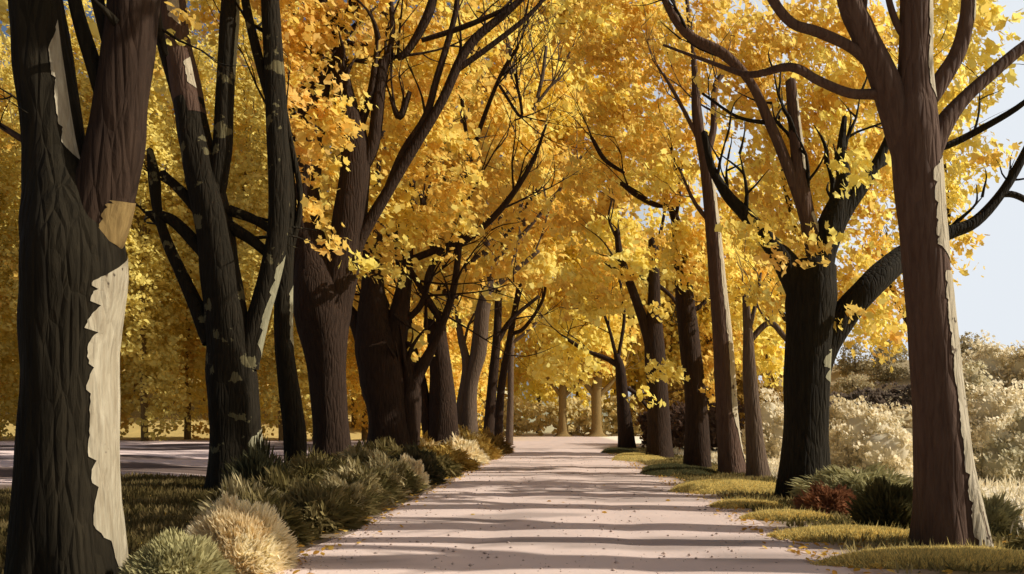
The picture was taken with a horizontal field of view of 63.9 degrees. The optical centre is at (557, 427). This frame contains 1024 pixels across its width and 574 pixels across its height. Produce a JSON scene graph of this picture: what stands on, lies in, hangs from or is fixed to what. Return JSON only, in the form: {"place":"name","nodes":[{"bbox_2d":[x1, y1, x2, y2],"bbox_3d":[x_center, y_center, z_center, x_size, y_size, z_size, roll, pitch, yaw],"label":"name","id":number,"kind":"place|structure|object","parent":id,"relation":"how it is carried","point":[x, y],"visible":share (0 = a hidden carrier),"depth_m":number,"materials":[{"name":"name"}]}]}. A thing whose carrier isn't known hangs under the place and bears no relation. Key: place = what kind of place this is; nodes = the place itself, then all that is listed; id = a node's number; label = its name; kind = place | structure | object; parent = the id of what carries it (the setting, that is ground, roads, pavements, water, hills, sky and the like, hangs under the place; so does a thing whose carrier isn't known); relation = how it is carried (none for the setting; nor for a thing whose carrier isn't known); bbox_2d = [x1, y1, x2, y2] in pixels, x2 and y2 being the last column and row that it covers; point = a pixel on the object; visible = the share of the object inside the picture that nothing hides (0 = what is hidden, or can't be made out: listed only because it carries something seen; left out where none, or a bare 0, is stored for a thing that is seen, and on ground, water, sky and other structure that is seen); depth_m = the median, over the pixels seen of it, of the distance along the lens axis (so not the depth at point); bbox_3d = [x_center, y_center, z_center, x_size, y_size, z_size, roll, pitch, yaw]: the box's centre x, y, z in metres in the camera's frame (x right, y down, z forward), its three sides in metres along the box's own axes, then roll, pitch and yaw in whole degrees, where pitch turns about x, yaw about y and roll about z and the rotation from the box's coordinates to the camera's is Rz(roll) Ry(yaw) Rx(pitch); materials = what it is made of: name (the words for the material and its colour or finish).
{"place":"outdoors","nodes":[
{"label":"outdoors","id":0,"kind":"place"},
{"bbox_2d":[328,53,371,427],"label":"tree","id":1,"kind":"object","parent":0,"point":[356,411],"visible":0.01,"depth_m":102.03,"materials":[{"name":"yellow plant"}]},
{"bbox_2d":[0,301,1023,573],"bbox_3d":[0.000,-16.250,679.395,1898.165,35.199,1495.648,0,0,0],"label":"ground","id":2,"kind":"structure","parent":0,"point":[176,453],"depth_m":41.59,"materials":[{"name":"soil"}]},
{"bbox_2d":[0,35,14,360],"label":"tree","id":3,"kind":"object","parent":2,"relation":"on","point":[2,105],"visible":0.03,"depth_m":106.96,"materials":[{"name":"yellow plant"}]},
{"bbox_2d":[0,22,19,398],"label":"tree","id":4,"kind":"object","parent":2,"relation":"on","point":[6,112],"visible":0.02,"depth_m":100.35,"materials":[{"name":"yellow plant"}]},
{"bbox_2d":[0,33,20,440],"bbox_3d":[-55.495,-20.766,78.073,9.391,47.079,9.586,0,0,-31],"label":"tree","id":5,"kind":"object","parent":2,"relation":"on","point":[5,177],"visible":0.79,"depth_m":78.70,"materials":[{"name":"yellow plant"}]},
{"bbox_2d":[1,0,124,373],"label":"tree","id":6,"kind":"object","parent":2,"relation":"on","point":[77,62],"visible":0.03,"depth_m":75.19,"materials":[{"name":"yellow plant"}]},
{"bbox_2d":[0,0,247,573],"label":"avenue tree","id":7,"kind":"object","parent":2,"relation":"on","point":[79,187],"visible":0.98,"depth_m":6.10,"materials":[{"name":"black plant"}]},
{"bbox_2d":[79,8,172,438],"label":"tree","id":8,"kind":"object","parent":2,"relation":"on","point":[125,416],"visible":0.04,"depth_m":77.20,"materials":[{"name":"yellow plant"}]},
{"bbox_2d":[120,52,200,440],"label":"tree","id":9,"kind":"object","parent":2,"relation":"on","point":[139,311],"visible":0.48,"depth_m":74.42,"materials":[{"name":"yellow plant"}]},
{"bbox_2d":[118,527,235,573],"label":"grass ball","id":10,"kind":"object","parent":2,"relation":"on","point":[174,551],"depth_m":5.98,"materials":[{"name":"plant"}]},
{"bbox_2d":[131,42,246,438],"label":"tree","id":11,"kind":"object","parent":2,"relation":"on","point":[190,355],"visible":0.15,"depth_m":82.26,"materials":[{"name":"yellow plant"}]},
{"bbox_2d":[162,16,218,407],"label":"tree","id":12,"kind":"object","parent":2,"relation":"on","point":[209,115],"visible":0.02,"depth_m":101.46,"materials":[{"name":"yellow plant"}]},
{"bbox_2d":[86,0,316,490],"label":"avenue tree","id":13,"kind":"object","parent":2,"relation":"on","point":[231,331],"visible":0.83,"depth_m":15.42,"materials":[{"name":"black plant"}]},
{"bbox_2d":[0,471,445,573],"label":"undergrowth","id":14,"kind":"object","parent":2,"relation":"on","point":[145,512],"visible":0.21,"depth_m":12.39,"materials":[{"name":"plant"}]},
{"bbox_2d":[177,17,277,438],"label":"tree","id":15,"kind":"object","parent":2,"relation":"on","point":[242,123],"visible":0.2,"depth_m":80.69,"materials":[{"name":"yellow plant"}]},
{"bbox_2d":[178,473,288,531],"bbox_3d":[-3.739,0.884,9.668,1.524,0.772,1.540,0,0,0],"label":"shrub","id":16,"kind":"object","parent":2,"relation":"on","point":[234,486],"visible":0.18,"depth_m":9.55,"materials":[{"name":"plant"}]},
{"bbox_2d":[183,491,299,573],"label":"grass ball","id":17,"kind":"object","parent":2,"relation":"on","point":[249,538],"depth_m":6.95,"materials":[{"name":"plant"}]},
{"bbox_2d":[229,30,276,411],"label":"tree","id":18,"kind":"object","parent":2,"relation":"on","point":[261,404],"visible":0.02,"depth_m":98.98,"materials":[{"name":"yellow plant"}]},
{"bbox_2d":[217,429,291,488],"bbox_3d":[-4.489,0.641,12.348,1.419,1.257,1.375,0,0,44],"label":"shrub","id":19,"kind":"object","parent":2,"relation":"on","point":[254,462],"visible":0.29,"depth_m":12.14,"materials":[{"name":"plant"}]},
{"bbox_2d":[227,1,331,440],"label":"tree","id":20,"kind":"object","parent":2,"relation":"on","point":[248,254],"visible":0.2,"depth_m":74.53,"materials":[{"name":"yellow plant"}]},
{"bbox_2d":[239,488,323,545],"bbox_3d":[-3.168,0.951,8.768,1.259,0.637,1.236,0,0,0],"label":"shrub","id":21,"kind":"object","parent":2,"relation":"on","point":[292,517],"visible":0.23,"depth_m":8.73,"materials":[{"name":"plant"}]},
{"bbox_2d":[239,460,323,493],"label":"shrub","id":22,"kind":"object","parent":2,"relation":"on","point":[276,477],"visible":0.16,"depth_m":11.34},
{"bbox_2d":[241,0,323,464],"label":"avenue tree","id":23,"kind":"object","parent":2,"relation":"on","point":[293,424],"visible":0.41,"depth_m":18.09,"materials":[{"name":"black plant"}]},
{"bbox_2d":[260,91,357,439],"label":"tree","id":24,"kind":"object","parent":2,"relation":"on","point":[351,344],"visible":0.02,"depth_m":79.98,"materials":[{"name":"yellow plant"}]},
{"bbox_2d":[284,443,348,479],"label":"shrub","id":25,"kind":"object","parent":2,"relation":"on","point":[310,464],"visible":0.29,"depth_m":15.13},
{"bbox_2d":[276,476,371,532],"bbox_3d":[-2.976,0.916,10.203,1.366,0.708,1.410,0,0,-43],"label":"shrub","id":26,"kind":"object","parent":2,"relation":"on","point":[317,503],"visible":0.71,"depth_m":9.98,"materials":[{"name":"plant"}]},
{"bbox_2d":[320,468,388,516],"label":"shrub","id":27,"kind":"object","parent":2,"relation":"on","point":[361,491],"visible":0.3,"depth_m":11.71,"materials":[{"name":"plant"}]},
{"bbox_2d":[327,437,396,464],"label":"shrub","id":28,"kind":"object","parent":2,"relation":"on","point":[364,451],"visible":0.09,"depth_m":17.75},
{"bbox_2d":[315,455,410,506],"bbox_3d":[-3.366,0.852,13.611,1.905,0.836,1.741,0,0,0],"label":"shrub","id":29,"kind":"object","parent":2,"relation":"on","point":[392,492],"visible":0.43,"depth_m":13.52,"materials":[{"name":"plant"}]},
{"bbox_2d":[333,5,400,439],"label":"tree","id":30,"kind":"object","parent":2,"relation":"on","point":[362,420],"visible":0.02,"depth_m":81.50,"materials":[{"name":"yellow plant"}]},
{"bbox_2d":[206,0,545,460],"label":"avenue tree","id":31,"kind":"object","parent":2,"relation":"on","point":[327,275],"visible":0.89,"depth_m":20.37,"materials":[{"name":"yellow plant"}]},
{"bbox_2d":[360,448,428,494],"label":"shrub","id":32,"kind":"object","parent":2,"relation":"on","point":[404,473],"visible":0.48,"depth_m":15.60,"materials":[{"name":"plant"}]},
{"bbox_2d":[373,435,421,455],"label":"shrub","id":33,"kind":"object","parent":2,"relation":"on","point":[386,444],"visible":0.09,"depth_m":21.71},
{"bbox_2d":[353,0,470,436],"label":"tree","id":34,"kind":"object","parent":2,"relation":"on","point":[388,279],"visible":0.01,"depth_m":73.93,"materials":[{"name":"yellow plant"}]},
{"bbox_2d":[398,452,431,487],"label":"shrub","id":35,"kind":"object","parent":2,"relation":"on","point":[417,466],"visible":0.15,"depth_m":16.76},
{"bbox_2d":[388,441,446,483],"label":"shrub","id":36,"kind":"object","parent":2,"relation":"on","point":[432,469],"visible":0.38,"depth_m":18.13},
{"bbox_2d":[418,430,453,449],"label":"shrub","id":37,"kind":"object","parent":2,"relation":"on","point":[427,444],"visible":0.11,"depth_m":26.35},
{"bbox_2d":[386,16,491,402],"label":"tree","id":38,"kind":"object","parent":2,"relation":"on","point":[453,348],"visible":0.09,"depth_m":80.28,"materials":[{"name":"yellow plant"}]},
{"bbox_2d":[420,447,463,477],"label":"shrub","id":39,"kind":"object","parent":2,"relation":"on","point":[451,467],"visible":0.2,"depth_m":20.67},
{"bbox_2d":[321,20,567,449],"bbox_3d":[-4.583,-6.510,27.702,9.937,15.879,8.373,0,0,0],"label":"avenue tree","id":40,"kind":"object","parent":2,"relation":"on","point":[391,376],"visible":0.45,"depth_m":25.91,"materials":[{"name":"yellow plant"}]},
{"bbox_2d":[428,442,482,470],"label":"shrub","id":41,"kind":"object","parent":2,"relation":"on","point":[458,456],"visible":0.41,"depth_m":23.84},
{"bbox_2d":[439,432,489,463],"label":"shrub","id":42,"kind":"object","parent":2,"relation":"on","point":[472,448],"visible":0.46,"depth_m":28.32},
{"bbox_2d":[458,424,502,454],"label":"shrub","id":43,"kind":"object","parent":2,"relation":"on","point":[479,436],"visible":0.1,"depth_m":35.62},
{"bbox_2d":[450,38,515,430],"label":"tree","id":44,"kind":"object","parent":2,"relation":"on","point":[482,384],"visible":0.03,"depth_m":102.59,"materials":[{"name":"yellow plant"}]},
{"bbox_2d":[463,431,504,459],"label":"shrub","id":45,"kind":"object","parent":2,"relation":"on","point":[485,446],"visible":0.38,"depth_m":32.32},
{"bbox_2d":[346,379,644,435],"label":"thicket","id":46,"kind":"object","parent":2,"relation":"on","point":[521,425],"visible":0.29,"depth_m":115.50,"materials":[{"name":"yellow plant"}]},
{"bbox_2d":[480,426,514,453],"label":"shrub","id":47,"kind":"object","parent":2,"relation":"on","point":[501,443],"visible":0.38,"depth_m":39.30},
{"bbox_2d":[384,0,624,442],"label":"avenue tree","id":48,"kind":"object","parent":2,"relation":"on","point":[439,419],"visible":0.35,"depth_m":30.92,"materials":[{"name":"yellow plant"}]},
{"bbox_2d":[2,450,1021,573],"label":"fallen leaves","id":49,"kind":"object","parent":2,"relation":"on","point":[331,547],"visible":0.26,"depth_m":9.27,"materials":[{"name":"yellow plant"}]},
{"bbox_2d":[480,283,545,408],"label":"tree","id":50,"kind":"object","parent":2,"relation":"on","point":[526,348],"visible":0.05,"depth_m":149.55,"materials":[{"name":"yellow plant"}]},
{"bbox_2d":[423,0,639,433],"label":"avenue tree","id":51,"kind":"object","parent":2,"relation":"on","point":[472,366],"visible":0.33,"depth_m":43.44,"materials":[{"name":"yellow plant"}]},
{"bbox_2d":[459,0,606,435],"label":"avenue tree","id":52,"kind":"object","parent":2,"relation":"on","point":[499,409],"visible":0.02,"depth_m":51.88,"materials":[{"name":"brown plant"}]},
{"bbox_2d":[504,288,567,432],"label":"tree","id":53,"kind":"object","parent":2,"relation":"on","point":[534,386],"visible":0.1,"depth_m":161.74,"materials":[{"name":"yellow plant"}]},
{"bbox_2d":[462,4,611,444],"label":"avenue tree","id":54,"kind":"object","parent":2,"relation":"on","point":[509,415],"visible":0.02,"depth_m":57.85,"materials":[{"name":"brown plant"}]},
{"bbox_2d":[466,0,621,434],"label":"avenue tree","id":55,"kind":"object","parent":2,"relation":"on","point":[499,314],"visible":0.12,"depth_m":49.98,"materials":[{"name":"yellow plant"}]},
{"bbox_2d":[509,196,627,436],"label":"clearing tree","id":56,"kind":"object","parent":2,"relation":"on","point":[562,392],"visible":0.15,"depth_m":111.40,"materials":[{"name":"yellow plant"}]},
{"bbox_2d":[532,301,613,431],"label":"tree","id":57,"kind":"object","parent":2,"relation":"on","point":[580,395],"visible":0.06,"depth_m":167.19,"materials":[{"name":"yellow plant"}]},
{"bbox_2d":[534,193,656,436],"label":"clearing tree","id":58,"kind":"object","parent":2,"relation":"on","point":[596,391],"visible":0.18,"depth_m":111.45,"materials":[{"name":"yellow plant"}]},
{"bbox_2d":[515,0,689,447],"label":"avenue tree","id":59,"kind":"object","parent":2,"relation":"on","point":[577,347],"visible":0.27,"depth_m":49.47,"materials":[{"name":"yellow plant"}]},
{"bbox_2d":[535,97,735,458],"bbox_3d":[3.470,-6.654,35.875,7.311,16.060,9.215,0,0,-24],"label":"avenue tree","id":60,"kind":"object","parent":2,"relation":"on","point":[632,278],"visible":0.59,"depth_m":34.02,"materials":[{"name":"yellow plant"}]},
{"bbox_2d":[601,215,677,434],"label":"tree","id":61,"kind":"object","parent":2,"relation":"on","point":[632,378],"visible":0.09,"depth_m":130.50,"materials":[{"name":"yellow plant"}]},
{"bbox_2d":[612,452,666,461],"bbox_3d":[3.151,1.110,33.127,2.237,0.300,7.525,0,0,0],"label":"moss mat","id":62,"kind":"object","parent":2,"relation":"on","point":[633,457],"visible":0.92,"depth_m":31.18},
{"bbox_2d":[614,206,668,396],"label":"tree","id":63,"kind":"object","parent":2,"relation":"on","point":[655,222],"visible":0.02,"depth_m":135.89,"materials":[{"name":"yellow plant"}]},
{"bbox_2d":[543,0,772,467],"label":"avenue tree","id":64,"kind":"object","parent":2,"relation":"on","point":[697,449],"visible":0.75,"depth_m":27.08,"materials":[{"name":"yellow plant"}]},
{"bbox_2d":[622,203,711,397],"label":"tree","id":65,"kind":"object","parent":2,"relation":"on","point":[663,295],"visible":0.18,"depth_m":121.73,"materials":[{"name":"yellow plant"}]},
{"bbox_2d":[640,461,721,476],"bbox_3d":[3.280,1.107,23.283,2.273,0.306,5.630,0,0,0],"label":"moss mat","id":66,"kind":"object","parent":2,"relation":"on","point":[665,469],"visible":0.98,"depth_m":21.70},
{"bbox_2d":[634,394,744,451],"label":"hedge","id":67,"kind":"object","parent":2,"relation":"on","point":[677,419],"visible":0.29,"depth_m":42.00,"materials":[{"name":"green plant"}]},
{"bbox_2d":[629,363,782,442],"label":"hedge","id":68,"kind":"object","parent":2,"relation":"on","point":[675,386],"visible":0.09,"depth_m":52.22,"materials":[{"name":"yellow plant"}]},
{"bbox_2d":[627,0,794,473],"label":"avenue tree","id":69,"kind":"object","parent":2,"relation":"on","point":[720,363],"visible":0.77,"depth_m":22.28,"materials":[{"name":"yellow plant"}]},
{"bbox_2d":[665,210,761,379],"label":"tree","id":70,"kind":"object","parent":2,"relation":"on","point":[736,344],"visible":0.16,"depth_m":120.12,"materials":[{"name":"yellow plant"}]},
{"bbox_2d":[668,475,775,494],"bbox_3d":[3.470,1.118,16.767,2.686,0.285,3.328,0,0,0],"label":"moss mat","id":71,"kind":"object","parent":2,"relation":"on","point":[708,486],"visible":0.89,"depth_m":15.82,"materials":[{"name":"plant"}]},
{"bbox_2d":[697,167,771,371],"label":"tree","id":72,"kind":"object","parent":2,"relation":"on","point":[721,202],"visible":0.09,"depth_m":138.41,"materials":[{"name":"yellow plant"}]},
{"bbox_2d":[698,233,785,477],"bbox_3d":[5.468,-1.842,22.064,3.077,6.488,5.371,0,0,0],"label":"avenue tree","id":73,"kind":"object","parent":2,"relation":"on","point":[757,464],"visible":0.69,"depth_m":20.48,"materials":[{"name":"yellow plant"}]},
{"bbox_2d":[709,495,783,508],"bbox_3d":[2.967,1.152,13.027,1.233,0.215,1.010,0,0,0],"label":"grass patch","id":74,"kind":"object","parent":2,"relation":"on","point":[732,503],"visible":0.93,"depth_m":12.77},
{"bbox_2d":[740,388,783,460],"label":"meadow shrub","id":75,"kind":"object","parent":2,"relation":"on","point":[772,416],"visible":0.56,"depth_m":29.64,"materials":[{"name":"plant"}]},
{"bbox_2d":[726,156,797,388],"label":"tree","id":76,"kind":"object","parent":2,"relation":"on","point":[780,357],"visible":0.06,"depth_m":125.07,"materials":[{"name":"yellow plant"}]},
{"bbox_2d":[739,505,837,520],"bbox_3d":[3.128,1.149,11.251,1.372,0.221,0.803,0,0,0],"label":"grass patch","id":77,"kind":"object","parent":2,"relation":"on","point":[769,514],"visible":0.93,"depth_m":11.07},
{"bbox_2d":[609,447,1023,573],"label":"grass","id":78,"kind":"structure","parent":2,"relation":"on","point":[679,459],"depth_m":10.78,"materials":[{"name":"plant"}]},
{"bbox_2d":[729,0,906,348],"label":"meadow side tree","id":79,"kind":"object","parent":2,"relation":"on","point":[781,235],"visible":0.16,"depth_m":35.60,"materials":[{"name":"yellow plant"}]},
{"bbox_2d":[790,479,856,515],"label":"shrub","id":80,"kind":"object","parent":2,"relation":"on","point":[823,498],"visible":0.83,"depth_m":11.67,"materials":[{"name":"plant"}]},
{"bbox_2d":[632,0,1023,498],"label":"avenue tree","id":81,"kind":"object","parent":2,"relation":"on","point":[821,321],"visible":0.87,"depth_m":14.82,"materials":[{"name":"yellow plant"}]},
{"bbox_2d":[766,518,909,542],"bbox_3d":[3.278,1.148,9.352,1.825,0.224,0.995,0,0,0],"label":"grass patch","id":82,"kind":"object","parent":2,"relation":"on","point":[811,533],"visible":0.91,"depth_m":9.09,"materials":[{"name":"plant"}]},
{"bbox_2d":[663,0,1023,547],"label":"avenue tree","id":83,"kind":"object","parent":2,"relation":"on","point":[947,501],"visible":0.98,"depth_m":8.45,"materials":[{"name":"brown plant"}]},
{"bbox_2d":[673,447,1023,535],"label":"meadow grass","id":84,"kind":"structure","parent":2,"relation":"on","point":[989,483],"depth_m":15.67,"materials":[{"name":"plant"}]},
{"bbox_2d":[786,461,912,499],"bbox_3d":[4.860,0.905,13.264,2.380,0.730,1.434,0,0,0],"label":"shrub","id":85,"kind":"object","parent":2,"relation":"on","point":[834,477],"visible":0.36,"depth_m":13.23,"materials":[{"name":"plant"}]},
{"bbox_2d":[829,394,870,439],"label":"meadow shrub","id":86,"kind":"object","parent":2,"relation":"on","point":[833,411],"visible":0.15,"depth_m":47.42,"materials":[{"name":"plant"}]},
{"bbox_2d":[830,380,911,412],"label":"hedge","id":87,"kind":"object","parent":2,"relation":"on","point":[877,395],"visible":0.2,"depth_m":89.11,"materials":[{"name":"green plant"}]},
{"bbox_2d":[829,399,912,473],"bbox_3d":[9.242,0.194,24.145,3.092,2.192,3.201,0,0,-37],"label":"meadow shrub","id":88,"kind":"object","parent":2,"relation":"on","point":[867,439],"visible":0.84,"depth_m":23.45,"materials":[{"name":"plant"}]},
{"bbox_2d":[844,474,912,528],"bbox_3d":[4.004,0.910,9.873,1.022,0.719,1.086,0,0,0],"label":"shrub","id":89,"kind":"object","parent":2,"relation":"on","point":[879,501],"visible":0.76,"depth_m":9.73,"materials":[{"name":"plant"}]},
{"bbox_2d":[872,400,911,434],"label":"meadow shrub","id":90,"kind":"object","parent":2,"relation":"on","point":[905,415],"visible":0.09,"depth_m":39.42,"materials":[{"name":"plant"}]},
{"bbox_2d":[807,538,1023,570],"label":"grass patch","id":91,"kind":"object","parent":2,"relation":"on","point":[962,557],"visible":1,"depth_m":7.33,"materials":[{"name":"plant"}]},
{"bbox_2d":[846,0,1005,372],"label":"meadow side tree","id":92,"kind":"object","parent":2,"relation":"on","point":[939,58],"visible":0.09,"depth_m":37.73,"materials":[{"name":"yellow plant"}]},
{"bbox_2d":[962,359,999,400],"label":"meadow shrub","id":93,"kind":"object","parent":2,"relation":"on","point":[980,380],"visible":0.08,"depth_m":41.69,"materials":[{"name":"plant"}]},
{"bbox_2d":[961,329,1014,391],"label":"meadow shrub","id":94,"kind":"object","parent":2,"relation":"on","point":[988,356],"visible":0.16,"depth_m":59.24,"materials":[{"name":"plant"}]},
{"bbox_2d":[965,377,1023,454],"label":"meadow shrub","id":95,"kind":"object","parent":2,"relation":"on","point":[990,408],"visible":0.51,"depth_m":33.28,"materials":[{"name":"plant"}]},
{"bbox_2d":[973,430,1023,485],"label":"meadow shrub","id":96,"kind":"object","parent":2,"relation":"on","point":[1002,457],"visible":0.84,"depth_m":16.62,"materials":[{"name":"plant"}]},
{"bbox_2d":[982,490,1023,535],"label":"shrub","id":97,"kind":"object","parent":2,"relation":"on","point":[1001,515],"visible":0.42,"depth_m":9.63,"materials":[{"name":"plant"}]},
{"bbox_2d":[985,399,1023,448],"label":"meadow shrub","id":98,"kind":"object","parent":2,"relation":"on","point":[1016,426],"visible":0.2,"depth_m":25.87,"materials":[{"name":"plant"}]},
{"bbox_2d":[995,340,1023,407],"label":"meadow shrub","id":99,"kind":"object","parent":2,"relation":"on","point":[1015,369],"visible":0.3,"depth_m":57.61,"materials":[{"name":"plant"}]},
{"bbox_2d":[1003,535,1023,550],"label":"shrub","id":100,"kind":"object","parent":2,"relation":"on","point":[1018,543],"visible":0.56,"depth_m":8.07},
{"bbox_2d":[0,0,1023,402],"label":"sky","id":101,"kind":"structure","parent":0,"point":[993,303],"materials":[{"name":"white"}]},
{"bbox_2d":[273,449,857,573],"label":"path","id":102,"kind":"structure","parent":0,"point":[571,547],"depth_m":9.63,"materials":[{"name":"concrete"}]},
{"bbox_2d":[610,360,910,434],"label":"hill","id":103,"kind":"structure","parent":0,"point":[835,374],"depth_m":135.80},
{"bbox_2d":[830,371,875,399],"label":"hill tree","id":104,"kind":"object","parent":103,"relation":"on","point":[843,387],"visible":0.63,"depth_m":127.02,"materials":[{"name":"grey plant"}]},
{"bbox_2d":[833,340,873,375],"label":"hill tree","id":105,"kind":"object","parent":103,"relation":"on","point":[853,365],"visible":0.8,"depth_m":137.34,"materials":[{"name":"grey plant"}]},
{"bbox_2d":[862,347,909,384],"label":"hill tree","id":106,"kind":"object","parent":103,"relation":"on","point":[886,373],"visible":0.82,"depth_m":131.26,"materials":[{"name":"grey plant"}]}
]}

